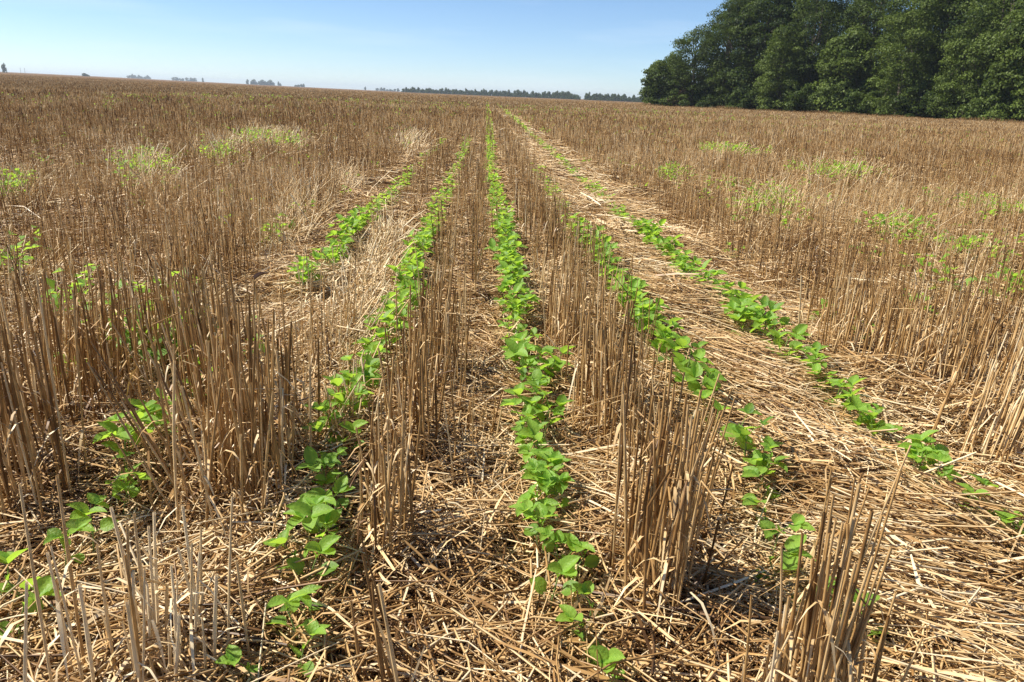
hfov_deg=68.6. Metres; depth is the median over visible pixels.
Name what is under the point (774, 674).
stubble clump
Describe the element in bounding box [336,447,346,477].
soybean seedling
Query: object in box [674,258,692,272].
soybean seedling
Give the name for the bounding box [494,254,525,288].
soybean seedling
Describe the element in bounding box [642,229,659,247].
soybean seedling
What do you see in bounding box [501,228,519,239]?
soybean seedling
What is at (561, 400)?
soybean seedling
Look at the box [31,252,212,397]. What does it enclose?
stubble clump
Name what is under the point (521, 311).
soybean seedling
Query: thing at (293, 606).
soybean seedling
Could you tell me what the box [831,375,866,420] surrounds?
soybean seedling
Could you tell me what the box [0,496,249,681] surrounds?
stubble clump
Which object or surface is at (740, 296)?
soybean seedling
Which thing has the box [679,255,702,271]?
soybean seedling
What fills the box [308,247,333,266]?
soybean seedling
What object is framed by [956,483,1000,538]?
soybean seedling
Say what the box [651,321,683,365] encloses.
soybean seedling
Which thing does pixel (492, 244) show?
soybean seedling
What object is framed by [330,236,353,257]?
soybean seedling
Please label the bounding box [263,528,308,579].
soybean seedling
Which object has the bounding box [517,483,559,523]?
soybean seedling
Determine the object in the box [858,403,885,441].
soybean seedling
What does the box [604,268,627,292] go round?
soybean seedling
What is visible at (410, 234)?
soybean seedling
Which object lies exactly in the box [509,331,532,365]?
soybean seedling
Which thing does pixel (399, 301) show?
soybean seedling
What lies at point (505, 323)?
soybean seedling
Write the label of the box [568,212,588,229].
soybean seedling
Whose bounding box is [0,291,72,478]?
stubble clump
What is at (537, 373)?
soybean seedling
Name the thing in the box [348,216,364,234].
soybean seedling
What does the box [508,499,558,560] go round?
soybean seedling
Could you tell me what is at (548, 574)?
loose straw
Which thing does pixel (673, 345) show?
soybean seedling
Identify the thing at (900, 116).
edge grass
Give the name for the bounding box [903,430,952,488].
soybean seedling
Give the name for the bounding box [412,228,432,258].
soybean seedling
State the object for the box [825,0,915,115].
broadleaf tree
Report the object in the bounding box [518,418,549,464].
soybean seedling
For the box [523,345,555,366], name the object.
soybean seedling
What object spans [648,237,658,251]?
soybean seedling
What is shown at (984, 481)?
soybean seedling
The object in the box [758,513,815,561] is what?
soybean seedling
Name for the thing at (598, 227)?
soybean seedling
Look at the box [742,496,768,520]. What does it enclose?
soybean seedling
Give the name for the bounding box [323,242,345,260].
soybean seedling
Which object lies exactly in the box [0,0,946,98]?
sky
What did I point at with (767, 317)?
soybean seedling
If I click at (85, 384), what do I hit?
stubble clump
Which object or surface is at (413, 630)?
loose straw
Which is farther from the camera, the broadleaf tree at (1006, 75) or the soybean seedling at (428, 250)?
the broadleaf tree at (1006, 75)
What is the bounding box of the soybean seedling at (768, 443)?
[751,435,789,494]
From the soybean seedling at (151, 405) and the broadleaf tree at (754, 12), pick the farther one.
the broadleaf tree at (754, 12)
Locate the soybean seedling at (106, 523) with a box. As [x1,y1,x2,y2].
[65,493,118,558]
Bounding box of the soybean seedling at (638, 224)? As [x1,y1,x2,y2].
[632,218,648,237]
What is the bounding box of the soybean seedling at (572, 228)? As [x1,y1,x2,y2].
[566,223,584,246]
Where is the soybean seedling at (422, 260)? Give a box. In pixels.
[408,249,424,265]
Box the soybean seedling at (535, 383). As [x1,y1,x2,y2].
[523,379,556,406]
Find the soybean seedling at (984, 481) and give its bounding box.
[962,473,998,508]
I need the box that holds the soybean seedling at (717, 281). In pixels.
[710,279,728,289]
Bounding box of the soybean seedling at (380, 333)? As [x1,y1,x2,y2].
[352,325,388,355]
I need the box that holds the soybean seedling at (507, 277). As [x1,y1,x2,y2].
[493,273,518,299]
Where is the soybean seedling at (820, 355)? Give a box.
[801,350,824,369]
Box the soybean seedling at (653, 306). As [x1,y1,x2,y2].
[629,292,663,340]
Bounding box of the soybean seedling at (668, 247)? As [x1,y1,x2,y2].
[663,244,682,259]
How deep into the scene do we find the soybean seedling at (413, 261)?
3.37 m
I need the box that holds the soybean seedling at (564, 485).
[534,469,573,524]
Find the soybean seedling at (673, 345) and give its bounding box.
[655,336,693,381]
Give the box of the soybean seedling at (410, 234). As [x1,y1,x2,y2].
[408,229,418,247]
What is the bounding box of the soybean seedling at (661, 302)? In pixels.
[641,298,668,315]
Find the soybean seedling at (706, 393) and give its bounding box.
[689,389,716,427]
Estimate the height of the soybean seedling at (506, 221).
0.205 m
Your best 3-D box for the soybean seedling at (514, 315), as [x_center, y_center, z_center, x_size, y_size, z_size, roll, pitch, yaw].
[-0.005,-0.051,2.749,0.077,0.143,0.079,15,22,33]
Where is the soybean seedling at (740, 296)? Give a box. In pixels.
[726,291,755,329]
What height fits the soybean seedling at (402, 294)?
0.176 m
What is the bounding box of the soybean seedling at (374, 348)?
[355,344,391,368]
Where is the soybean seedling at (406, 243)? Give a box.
[401,239,414,254]
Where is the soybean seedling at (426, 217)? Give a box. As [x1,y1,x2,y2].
[418,214,434,228]
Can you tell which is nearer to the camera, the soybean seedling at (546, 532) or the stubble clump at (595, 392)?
the soybean seedling at (546, 532)
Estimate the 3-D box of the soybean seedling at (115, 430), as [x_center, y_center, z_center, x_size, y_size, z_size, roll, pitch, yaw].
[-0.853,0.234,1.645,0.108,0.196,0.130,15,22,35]
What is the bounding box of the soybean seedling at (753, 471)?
[741,466,780,508]
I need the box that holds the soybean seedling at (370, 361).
[339,354,382,386]
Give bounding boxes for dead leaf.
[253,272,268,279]
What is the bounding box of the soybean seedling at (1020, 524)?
[1015,520,1023,533]
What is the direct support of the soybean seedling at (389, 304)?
on the ground at (450, 474)
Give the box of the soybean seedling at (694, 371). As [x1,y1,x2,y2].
[676,361,726,412]
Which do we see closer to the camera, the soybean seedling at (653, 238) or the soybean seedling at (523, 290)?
the soybean seedling at (523, 290)
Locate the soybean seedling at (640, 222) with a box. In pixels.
[636,218,647,239]
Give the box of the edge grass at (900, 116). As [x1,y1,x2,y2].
[641,103,1023,122]
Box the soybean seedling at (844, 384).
[824,379,853,407]
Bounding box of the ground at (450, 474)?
[0,72,1023,681]
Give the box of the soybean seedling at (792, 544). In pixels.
[754,534,815,582]
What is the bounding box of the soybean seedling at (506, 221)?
[489,217,512,234]
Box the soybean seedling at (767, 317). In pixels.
[748,300,783,335]
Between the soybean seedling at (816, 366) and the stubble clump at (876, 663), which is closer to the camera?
the stubble clump at (876, 663)
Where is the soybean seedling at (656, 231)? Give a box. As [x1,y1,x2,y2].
[646,230,661,249]
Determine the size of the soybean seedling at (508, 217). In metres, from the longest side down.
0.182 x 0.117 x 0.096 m
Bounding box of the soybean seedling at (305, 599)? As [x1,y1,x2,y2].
[279,584,321,617]
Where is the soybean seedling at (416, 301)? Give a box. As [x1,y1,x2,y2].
[402,288,424,308]
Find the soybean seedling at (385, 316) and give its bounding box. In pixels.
[372,308,408,360]
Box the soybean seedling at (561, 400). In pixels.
[531,389,573,438]
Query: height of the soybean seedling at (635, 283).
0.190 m
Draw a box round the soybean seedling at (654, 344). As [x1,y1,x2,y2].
[646,339,670,361]
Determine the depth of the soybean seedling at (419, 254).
3.45 m
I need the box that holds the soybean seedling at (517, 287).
[506,282,540,332]
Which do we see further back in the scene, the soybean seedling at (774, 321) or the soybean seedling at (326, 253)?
the soybean seedling at (326, 253)
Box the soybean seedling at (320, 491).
[311,487,335,509]
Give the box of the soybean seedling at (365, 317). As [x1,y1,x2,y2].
[363,313,388,338]
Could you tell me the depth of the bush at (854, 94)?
108.42 m
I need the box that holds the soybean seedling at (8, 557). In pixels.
[0,548,39,617]
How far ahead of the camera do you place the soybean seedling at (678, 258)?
3.76 m
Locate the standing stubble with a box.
[0,74,1023,513]
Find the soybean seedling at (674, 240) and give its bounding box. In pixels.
[664,234,683,260]
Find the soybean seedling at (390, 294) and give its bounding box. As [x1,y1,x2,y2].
[378,285,401,306]
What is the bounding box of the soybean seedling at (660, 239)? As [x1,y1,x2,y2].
[652,235,672,252]
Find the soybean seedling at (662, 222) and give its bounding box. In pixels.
[645,219,667,236]
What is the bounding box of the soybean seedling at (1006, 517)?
[994,508,1022,536]
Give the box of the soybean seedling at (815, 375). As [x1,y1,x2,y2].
[806,370,822,387]
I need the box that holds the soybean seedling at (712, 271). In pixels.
[695,258,727,287]
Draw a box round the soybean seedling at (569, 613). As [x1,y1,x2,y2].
[555,604,599,651]
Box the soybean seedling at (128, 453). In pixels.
[105,448,142,504]
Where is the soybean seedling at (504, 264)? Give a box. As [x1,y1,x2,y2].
[497,260,518,285]
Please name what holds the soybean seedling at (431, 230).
on the ground at (450, 474)
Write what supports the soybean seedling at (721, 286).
on the ground at (450, 474)
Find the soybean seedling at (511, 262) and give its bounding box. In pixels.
[503,251,521,263]
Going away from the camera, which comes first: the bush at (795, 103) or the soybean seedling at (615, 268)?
the soybean seedling at (615, 268)
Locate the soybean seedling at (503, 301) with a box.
[497,299,511,313]
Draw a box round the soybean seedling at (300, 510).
[283,495,341,557]
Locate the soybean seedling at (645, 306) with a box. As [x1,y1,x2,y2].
[623,296,656,327]
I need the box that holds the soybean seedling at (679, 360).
[671,333,713,376]
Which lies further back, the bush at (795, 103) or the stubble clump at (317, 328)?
the bush at (795, 103)
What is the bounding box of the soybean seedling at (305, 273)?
[287,255,313,293]
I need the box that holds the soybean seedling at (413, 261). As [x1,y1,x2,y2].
[400,252,418,271]
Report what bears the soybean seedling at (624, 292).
on the ground at (450, 474)
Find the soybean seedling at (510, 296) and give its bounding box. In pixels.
[505,293,526,325]
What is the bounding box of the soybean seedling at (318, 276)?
[294,266,322,282]
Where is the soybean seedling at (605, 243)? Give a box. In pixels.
[593,241,611,268]
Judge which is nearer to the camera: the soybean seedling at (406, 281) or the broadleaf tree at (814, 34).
the soybean seedling at (406, 281)
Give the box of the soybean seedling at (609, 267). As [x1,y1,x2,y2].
[594,259,615,278]
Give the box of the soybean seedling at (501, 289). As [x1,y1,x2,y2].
[495,286,516,304]
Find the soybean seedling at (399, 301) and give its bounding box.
[376,297,405,331]
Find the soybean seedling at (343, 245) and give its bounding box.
[333,238,348,253]
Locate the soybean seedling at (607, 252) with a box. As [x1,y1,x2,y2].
[599,246,621,277]
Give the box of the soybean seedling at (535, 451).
[529,449,561,482]
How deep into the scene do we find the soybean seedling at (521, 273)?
3.06 m
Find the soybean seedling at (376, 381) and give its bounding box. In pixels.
[352,365,382,390]
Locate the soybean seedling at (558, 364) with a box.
[537,345,575,388]
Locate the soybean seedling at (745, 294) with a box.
[725,289,756,303]
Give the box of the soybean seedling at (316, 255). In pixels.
[312,250,322,268]
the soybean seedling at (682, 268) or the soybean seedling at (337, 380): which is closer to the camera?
the soybean seedling at (337, 380)
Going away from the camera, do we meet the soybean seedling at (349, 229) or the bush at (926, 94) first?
the soybean seedling at (349, 229)
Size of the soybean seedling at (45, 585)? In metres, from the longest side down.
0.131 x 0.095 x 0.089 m
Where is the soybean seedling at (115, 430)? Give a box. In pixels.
[93,410,158,470]
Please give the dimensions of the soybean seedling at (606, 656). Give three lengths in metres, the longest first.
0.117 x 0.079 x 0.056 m
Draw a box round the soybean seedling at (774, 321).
[761,319,784,348]
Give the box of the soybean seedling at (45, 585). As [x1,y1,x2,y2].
[0,575,60,639]
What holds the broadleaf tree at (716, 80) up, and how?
on the ground at (450, 474)
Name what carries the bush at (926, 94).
on the ground at (450, 474)
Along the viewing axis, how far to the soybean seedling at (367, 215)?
4.65 m
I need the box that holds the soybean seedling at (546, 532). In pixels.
[534,525,568,562]
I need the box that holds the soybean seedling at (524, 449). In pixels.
[517,441,543,480]
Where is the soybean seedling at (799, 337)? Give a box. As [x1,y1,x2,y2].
[777,333,805,359]
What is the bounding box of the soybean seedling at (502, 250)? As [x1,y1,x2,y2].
[495,243,519,264]
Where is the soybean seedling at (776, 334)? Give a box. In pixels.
[765,329,795,354]
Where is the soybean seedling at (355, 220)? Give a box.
[347,216,364,233]
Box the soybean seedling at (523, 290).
[519,287,539,306]
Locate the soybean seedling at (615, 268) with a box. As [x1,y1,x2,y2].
[608,265,626,283]
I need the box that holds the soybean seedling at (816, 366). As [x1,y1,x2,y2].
[808,363,837,404]
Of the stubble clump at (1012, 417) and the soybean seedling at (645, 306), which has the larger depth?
the soybean seedling at (645, 306)
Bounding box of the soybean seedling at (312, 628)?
[289,619,329,681]
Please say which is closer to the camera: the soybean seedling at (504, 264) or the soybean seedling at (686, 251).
the soybean seedling at (504, 264)
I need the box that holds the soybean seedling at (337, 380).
[323,373,373,421]
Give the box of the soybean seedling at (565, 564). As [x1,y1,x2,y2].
[529,555,580,620]
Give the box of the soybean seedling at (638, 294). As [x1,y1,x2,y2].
[628,291,646,315]
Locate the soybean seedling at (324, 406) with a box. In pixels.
[303,388,345,427]
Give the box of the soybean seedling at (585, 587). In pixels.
[572,580,603,632]
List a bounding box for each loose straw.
[60,439,196,465]
[157,401,281,510]
[359,596,460,648]
[417,498,558,588]
[539,487,550,588]
[589,443,705,477]
[592,532,631,610]
[751,506,932,588]
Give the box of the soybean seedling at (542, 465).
[531,450,570,497]
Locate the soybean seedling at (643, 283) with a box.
[621,274,649,296]
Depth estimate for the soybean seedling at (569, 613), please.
1.18 m
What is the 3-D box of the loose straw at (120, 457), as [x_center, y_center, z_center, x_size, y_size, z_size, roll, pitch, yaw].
[-0.818,0.240,1.598,0.319,0.035,0.005,5,18,9]
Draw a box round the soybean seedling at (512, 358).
[501,338,519,369]
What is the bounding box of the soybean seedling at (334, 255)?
[324,253,341,266]
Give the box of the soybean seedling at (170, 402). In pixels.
[166,393,181,423]
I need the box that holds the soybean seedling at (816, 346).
[800,341,829,375]
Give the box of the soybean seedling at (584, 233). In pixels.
[578,227,589,241]
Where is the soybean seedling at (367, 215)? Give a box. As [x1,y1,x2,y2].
[360,213,370,224]
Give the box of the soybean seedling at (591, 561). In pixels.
[570,540,599,579]
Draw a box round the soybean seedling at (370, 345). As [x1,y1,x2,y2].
[355,341,385,367]
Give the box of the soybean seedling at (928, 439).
[897,436,949,472]
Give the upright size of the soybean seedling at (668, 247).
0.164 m
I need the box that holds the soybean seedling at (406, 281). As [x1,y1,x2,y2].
[394,278,421,305]
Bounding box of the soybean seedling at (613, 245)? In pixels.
[600,242,618,264]
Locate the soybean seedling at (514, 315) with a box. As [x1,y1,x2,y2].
[502,307,523,330]
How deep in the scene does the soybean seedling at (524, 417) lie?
1.91 m
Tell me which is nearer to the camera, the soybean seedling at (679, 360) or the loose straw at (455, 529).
the loose straw at (455, 529)
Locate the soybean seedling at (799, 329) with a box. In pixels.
[772,324,810,349]
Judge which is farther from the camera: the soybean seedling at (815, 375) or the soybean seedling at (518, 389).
the soybean seedling at (815, 375)
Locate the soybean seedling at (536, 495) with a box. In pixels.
[517,480,553,518]
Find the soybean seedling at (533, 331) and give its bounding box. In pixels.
[521,323,541,343]
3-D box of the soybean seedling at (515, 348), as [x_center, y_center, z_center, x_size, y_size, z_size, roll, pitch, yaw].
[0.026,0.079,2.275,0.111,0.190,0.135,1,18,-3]
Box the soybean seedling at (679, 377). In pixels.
[666,367,687,389]
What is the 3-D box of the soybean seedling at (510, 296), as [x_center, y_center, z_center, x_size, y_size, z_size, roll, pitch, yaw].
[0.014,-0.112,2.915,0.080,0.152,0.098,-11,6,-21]
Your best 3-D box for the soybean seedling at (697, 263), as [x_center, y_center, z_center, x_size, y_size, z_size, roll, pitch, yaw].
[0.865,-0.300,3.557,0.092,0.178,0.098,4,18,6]
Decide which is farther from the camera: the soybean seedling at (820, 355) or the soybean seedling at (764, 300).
the soybean seedling at (764, 300)
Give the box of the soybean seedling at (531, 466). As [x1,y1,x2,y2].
[521,451,564,493]
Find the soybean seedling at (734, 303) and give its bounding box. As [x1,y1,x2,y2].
[721,296,754,329]
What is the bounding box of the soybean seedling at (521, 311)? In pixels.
[507,295,528,324]
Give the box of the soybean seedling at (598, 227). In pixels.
[585,223,605,240]
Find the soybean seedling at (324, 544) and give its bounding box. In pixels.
[286,535,340,604]
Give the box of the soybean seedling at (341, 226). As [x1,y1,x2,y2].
[325,222,346,253]
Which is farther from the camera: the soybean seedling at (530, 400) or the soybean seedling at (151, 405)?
the soybean seedling at (530, 400)
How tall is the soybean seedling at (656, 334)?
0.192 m
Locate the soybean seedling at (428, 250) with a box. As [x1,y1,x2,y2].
[413,235,434,253]
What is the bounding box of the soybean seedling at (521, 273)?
[500,268,530,297]
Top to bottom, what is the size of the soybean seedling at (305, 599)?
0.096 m
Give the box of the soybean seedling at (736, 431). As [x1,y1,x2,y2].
[720,416,773,484]
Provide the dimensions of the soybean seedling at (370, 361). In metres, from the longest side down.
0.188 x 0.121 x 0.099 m
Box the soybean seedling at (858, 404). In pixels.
[846,394,875,431]
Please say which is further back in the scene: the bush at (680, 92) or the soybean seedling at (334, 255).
the bush at (680, 92)
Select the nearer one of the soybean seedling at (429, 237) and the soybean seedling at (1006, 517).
the soybean seedling at (1006, 517)
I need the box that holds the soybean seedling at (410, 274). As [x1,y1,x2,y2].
[404,266,418,276]
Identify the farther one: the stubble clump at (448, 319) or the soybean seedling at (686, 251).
the soybean seedling at (686, 251)
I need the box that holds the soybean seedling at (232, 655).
[214,645,261,681]
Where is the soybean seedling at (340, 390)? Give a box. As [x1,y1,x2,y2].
[336,376,363,402]
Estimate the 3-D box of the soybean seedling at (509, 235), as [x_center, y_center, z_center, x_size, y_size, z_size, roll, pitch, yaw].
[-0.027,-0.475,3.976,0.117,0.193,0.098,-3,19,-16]
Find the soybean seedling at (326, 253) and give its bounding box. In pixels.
[312,248,336,269]
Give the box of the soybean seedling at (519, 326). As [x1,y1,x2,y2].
[515,323,527,337]
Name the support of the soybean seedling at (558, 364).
on the ground at (450, 474)
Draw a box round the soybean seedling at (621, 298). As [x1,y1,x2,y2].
[607,276,641,307]
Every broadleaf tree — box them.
[637,58,695,106]
[661,23,721,106]
[689,0,761,107]
[716,0,769,100]
[717,0,801,109]
[751,24,815,110]
[759,0,838,70]
[776,0,855,111]
[806,22,883,113]
[817,0,899,79]
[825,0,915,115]
[851,0,950,115]
[869,0,943,114]
[885,0,991,118]
[922,4,1012,118]
[938,0,1023,117]
[967,0,1023,121]
[988,0,1023,60]
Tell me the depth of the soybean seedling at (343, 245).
3.84 m
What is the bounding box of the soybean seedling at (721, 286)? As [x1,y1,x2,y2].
[712,281,736,303]
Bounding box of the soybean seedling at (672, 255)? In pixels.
[670,253,678,269]
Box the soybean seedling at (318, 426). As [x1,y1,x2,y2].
[301,418,349,453]
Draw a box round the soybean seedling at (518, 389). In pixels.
[503,382,536,413]
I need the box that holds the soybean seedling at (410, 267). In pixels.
[407,265,421,270]
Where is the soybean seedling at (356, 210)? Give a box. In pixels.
[347,205,368,220]
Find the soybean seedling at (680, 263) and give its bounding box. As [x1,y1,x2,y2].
[674,261,694,278]
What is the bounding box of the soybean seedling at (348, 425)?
[329,419,367,464]
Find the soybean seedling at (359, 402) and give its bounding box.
[350,386,371,414]
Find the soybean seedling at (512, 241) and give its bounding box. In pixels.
[497,236,515,250]
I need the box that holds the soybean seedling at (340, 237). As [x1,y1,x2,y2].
[336,233,351,256]
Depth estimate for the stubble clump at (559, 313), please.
2.60 m
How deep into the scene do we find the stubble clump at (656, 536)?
1.27 m
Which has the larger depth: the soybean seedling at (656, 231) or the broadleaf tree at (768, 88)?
the broadleaf tree at (768, 88)
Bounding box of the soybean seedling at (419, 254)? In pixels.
[400,251,423,266]
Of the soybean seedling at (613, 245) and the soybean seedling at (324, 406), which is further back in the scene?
the soybean seedling at (613, 245)
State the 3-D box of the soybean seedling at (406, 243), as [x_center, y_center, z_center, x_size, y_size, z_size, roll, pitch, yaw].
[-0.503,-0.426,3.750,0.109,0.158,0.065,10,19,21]
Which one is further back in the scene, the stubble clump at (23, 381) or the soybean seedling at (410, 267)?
the soybean seedling at (410, 267)
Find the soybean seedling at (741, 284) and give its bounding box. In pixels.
[721,281,752,299]
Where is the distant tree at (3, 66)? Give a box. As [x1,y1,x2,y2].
[1,63,6,72]
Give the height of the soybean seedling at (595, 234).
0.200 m
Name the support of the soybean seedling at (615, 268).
on the ground at (450, 474)
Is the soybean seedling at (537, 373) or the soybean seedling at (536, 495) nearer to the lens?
the soybean seedling at (536, 495)
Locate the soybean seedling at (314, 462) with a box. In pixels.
[295,446,342,488]
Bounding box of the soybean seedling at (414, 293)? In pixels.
[407,283,424,308]
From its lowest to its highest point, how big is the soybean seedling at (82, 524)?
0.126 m
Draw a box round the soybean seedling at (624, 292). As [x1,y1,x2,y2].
[618,281,640,301]
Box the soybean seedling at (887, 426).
[877,423,902,458]
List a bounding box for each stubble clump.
[0,262,169,432]
[0,274,87,533]
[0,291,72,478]
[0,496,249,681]
[18,475,104,681]
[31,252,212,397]
[87,323,221,530]
[105,238,247,373]
[119,505,250,681]
[127,253,275,460]
[133,284,332,564]
[263,278,383,418]
[291,351,386,468]
[309,530,419,681]
[345,395,457,591]
[354,322,453,474]
[395,262,491,398]
[447,371,514,460]
[540,249,614,360]
[559,289,654,458]
[588,347,734,664]
[660,373,740,549]
[707,569,816,681]
[721,471,901,681]
[756,445,911,613]
[771,259,918,365]
[842,281,998,411]
[851,592,923,681]
[917,331,1023,477]
[934,279,1023,387]
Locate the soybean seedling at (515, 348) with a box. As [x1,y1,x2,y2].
[503,338,538,375]
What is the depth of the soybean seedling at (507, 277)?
3.08 m
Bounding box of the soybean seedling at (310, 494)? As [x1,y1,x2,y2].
[299,490,338,534]
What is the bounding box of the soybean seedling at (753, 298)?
[744,294,763,328]
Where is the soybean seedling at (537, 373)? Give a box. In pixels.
[517,367,551,404]
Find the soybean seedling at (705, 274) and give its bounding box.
[702,272,713,284]
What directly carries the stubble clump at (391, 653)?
on the ground at (450, 474)
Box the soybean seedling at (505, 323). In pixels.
[497,315,518,338]
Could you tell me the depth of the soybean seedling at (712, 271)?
3.33 m
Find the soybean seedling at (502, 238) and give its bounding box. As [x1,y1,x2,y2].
[496,232,519,244]
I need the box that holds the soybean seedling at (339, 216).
[334,214,352,235]
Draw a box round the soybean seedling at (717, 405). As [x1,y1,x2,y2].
[701,398,730,435]
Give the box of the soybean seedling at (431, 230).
[425,221,440,236]
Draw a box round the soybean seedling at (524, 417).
[522,416,533,446]
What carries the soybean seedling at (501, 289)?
on the ground at (450, 474)
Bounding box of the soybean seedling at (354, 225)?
[342,216,361,236]
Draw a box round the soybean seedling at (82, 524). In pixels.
[43,517,94,585]
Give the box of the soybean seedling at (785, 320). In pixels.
[763,317,793,338]
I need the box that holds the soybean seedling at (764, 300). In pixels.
[746,295,775,332]
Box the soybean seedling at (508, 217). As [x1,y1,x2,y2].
[495,215,511,225]
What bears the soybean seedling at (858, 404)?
on the ground at (450, 474)
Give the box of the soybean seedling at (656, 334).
[647,317,682,353]
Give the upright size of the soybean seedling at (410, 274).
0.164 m
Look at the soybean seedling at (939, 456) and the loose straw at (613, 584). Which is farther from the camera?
the soybean seedling at (939, 456)
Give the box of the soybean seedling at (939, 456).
[925,449,961,487]
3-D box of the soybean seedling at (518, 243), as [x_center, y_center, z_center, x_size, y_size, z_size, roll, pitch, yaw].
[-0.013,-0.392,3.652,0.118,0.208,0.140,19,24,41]
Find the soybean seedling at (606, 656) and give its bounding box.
[586,645,625,681]
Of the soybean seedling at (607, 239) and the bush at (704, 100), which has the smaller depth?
the soybean seedling at (607, 239)
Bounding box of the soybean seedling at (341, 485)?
[330,475,354,509]
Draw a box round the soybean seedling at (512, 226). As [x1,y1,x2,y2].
[503,225,515,238]
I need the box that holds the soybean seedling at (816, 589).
[791,576,835,605]
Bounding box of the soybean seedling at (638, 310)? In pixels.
[630,301,666,345]
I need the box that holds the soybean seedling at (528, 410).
[500,398,541,442]
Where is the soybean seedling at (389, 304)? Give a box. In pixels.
[380,299,411,335]
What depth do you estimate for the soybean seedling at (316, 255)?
3.36 m
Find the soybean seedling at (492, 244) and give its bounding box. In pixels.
[484,238,505,256]
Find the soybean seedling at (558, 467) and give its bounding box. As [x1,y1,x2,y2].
[533,446,564,471]
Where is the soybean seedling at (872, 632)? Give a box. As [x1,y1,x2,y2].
[848,589,888,635]
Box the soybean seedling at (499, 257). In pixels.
[492,251,515,267]
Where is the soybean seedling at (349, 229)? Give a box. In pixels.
[346,227,354,242]
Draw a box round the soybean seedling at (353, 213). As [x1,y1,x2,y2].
[348,210,365,225]
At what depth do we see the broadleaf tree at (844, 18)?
126.86 m
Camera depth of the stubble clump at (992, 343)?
2.39 m
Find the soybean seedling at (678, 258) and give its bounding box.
[675,256,689,271]
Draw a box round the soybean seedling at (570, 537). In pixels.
[564,533,585,578]
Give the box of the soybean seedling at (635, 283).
[616,278,644,306]
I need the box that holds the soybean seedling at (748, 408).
[715,402,761,469]
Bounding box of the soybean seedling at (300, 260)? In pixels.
[294,256,316,274]
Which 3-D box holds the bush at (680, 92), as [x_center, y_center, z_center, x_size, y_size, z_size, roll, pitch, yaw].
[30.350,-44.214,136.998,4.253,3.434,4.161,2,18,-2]
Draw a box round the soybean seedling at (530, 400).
[517,386,541,437]
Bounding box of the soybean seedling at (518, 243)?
[501,241,527,257]
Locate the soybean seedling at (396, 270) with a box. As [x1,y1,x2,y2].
[385,260,413,283]
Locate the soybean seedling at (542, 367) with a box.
[527,363,550,387]
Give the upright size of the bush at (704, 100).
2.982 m
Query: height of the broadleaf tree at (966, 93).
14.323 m
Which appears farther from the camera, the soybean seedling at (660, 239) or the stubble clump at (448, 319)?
the soybean seedling at (660, 239)
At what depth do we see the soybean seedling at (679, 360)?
2.25 m
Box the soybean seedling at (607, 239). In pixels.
[591,236,610,253]
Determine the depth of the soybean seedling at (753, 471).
1.66 m
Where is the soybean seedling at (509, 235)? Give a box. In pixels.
[495,233,516,247]
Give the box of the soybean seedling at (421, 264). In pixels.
[405,261,428,279]
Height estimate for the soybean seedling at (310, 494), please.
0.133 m
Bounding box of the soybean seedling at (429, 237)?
[416,236,434,258]
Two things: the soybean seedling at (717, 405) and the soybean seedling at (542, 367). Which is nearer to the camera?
the soybean seedling at (717, 405)
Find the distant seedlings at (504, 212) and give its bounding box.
[0,92,1023,374]
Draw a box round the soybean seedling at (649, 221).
[642,219,662,234]
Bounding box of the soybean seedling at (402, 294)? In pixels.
[385,290,413,315]
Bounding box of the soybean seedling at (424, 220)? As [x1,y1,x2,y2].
[419,218,431,228]
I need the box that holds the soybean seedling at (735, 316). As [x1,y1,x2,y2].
[727,311,755,335]
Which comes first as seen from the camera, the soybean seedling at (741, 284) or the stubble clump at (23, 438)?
the stubble clump at (23, 438)
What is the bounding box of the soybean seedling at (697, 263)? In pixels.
[685,261,703,280]
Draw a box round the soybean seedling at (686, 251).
[674,249,691,265]
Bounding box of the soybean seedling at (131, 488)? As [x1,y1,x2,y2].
[111,472,151,514]
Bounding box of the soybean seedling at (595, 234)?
[591,229,603,245]
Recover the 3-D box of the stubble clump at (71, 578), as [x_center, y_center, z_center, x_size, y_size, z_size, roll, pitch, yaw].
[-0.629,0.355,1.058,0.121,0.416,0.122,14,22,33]
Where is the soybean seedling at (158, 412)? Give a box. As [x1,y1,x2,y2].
[137,408,177,433]
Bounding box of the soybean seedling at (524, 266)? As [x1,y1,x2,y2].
[510,256,526,271]
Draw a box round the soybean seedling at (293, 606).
[266,589,318,657]
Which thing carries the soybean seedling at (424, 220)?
on the ground at (450, 474)
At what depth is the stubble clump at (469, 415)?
1.94 m
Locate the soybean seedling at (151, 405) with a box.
[124,388,169,432]
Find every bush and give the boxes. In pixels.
[667,89,689,106]
[694,93,723,107]
[724,87,758,109]
[781,83,822,112]
[837,82,889,114]
[889,84,942,117]
[960,92,1020,120]
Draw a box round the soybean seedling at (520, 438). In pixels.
[514,419,547,443]

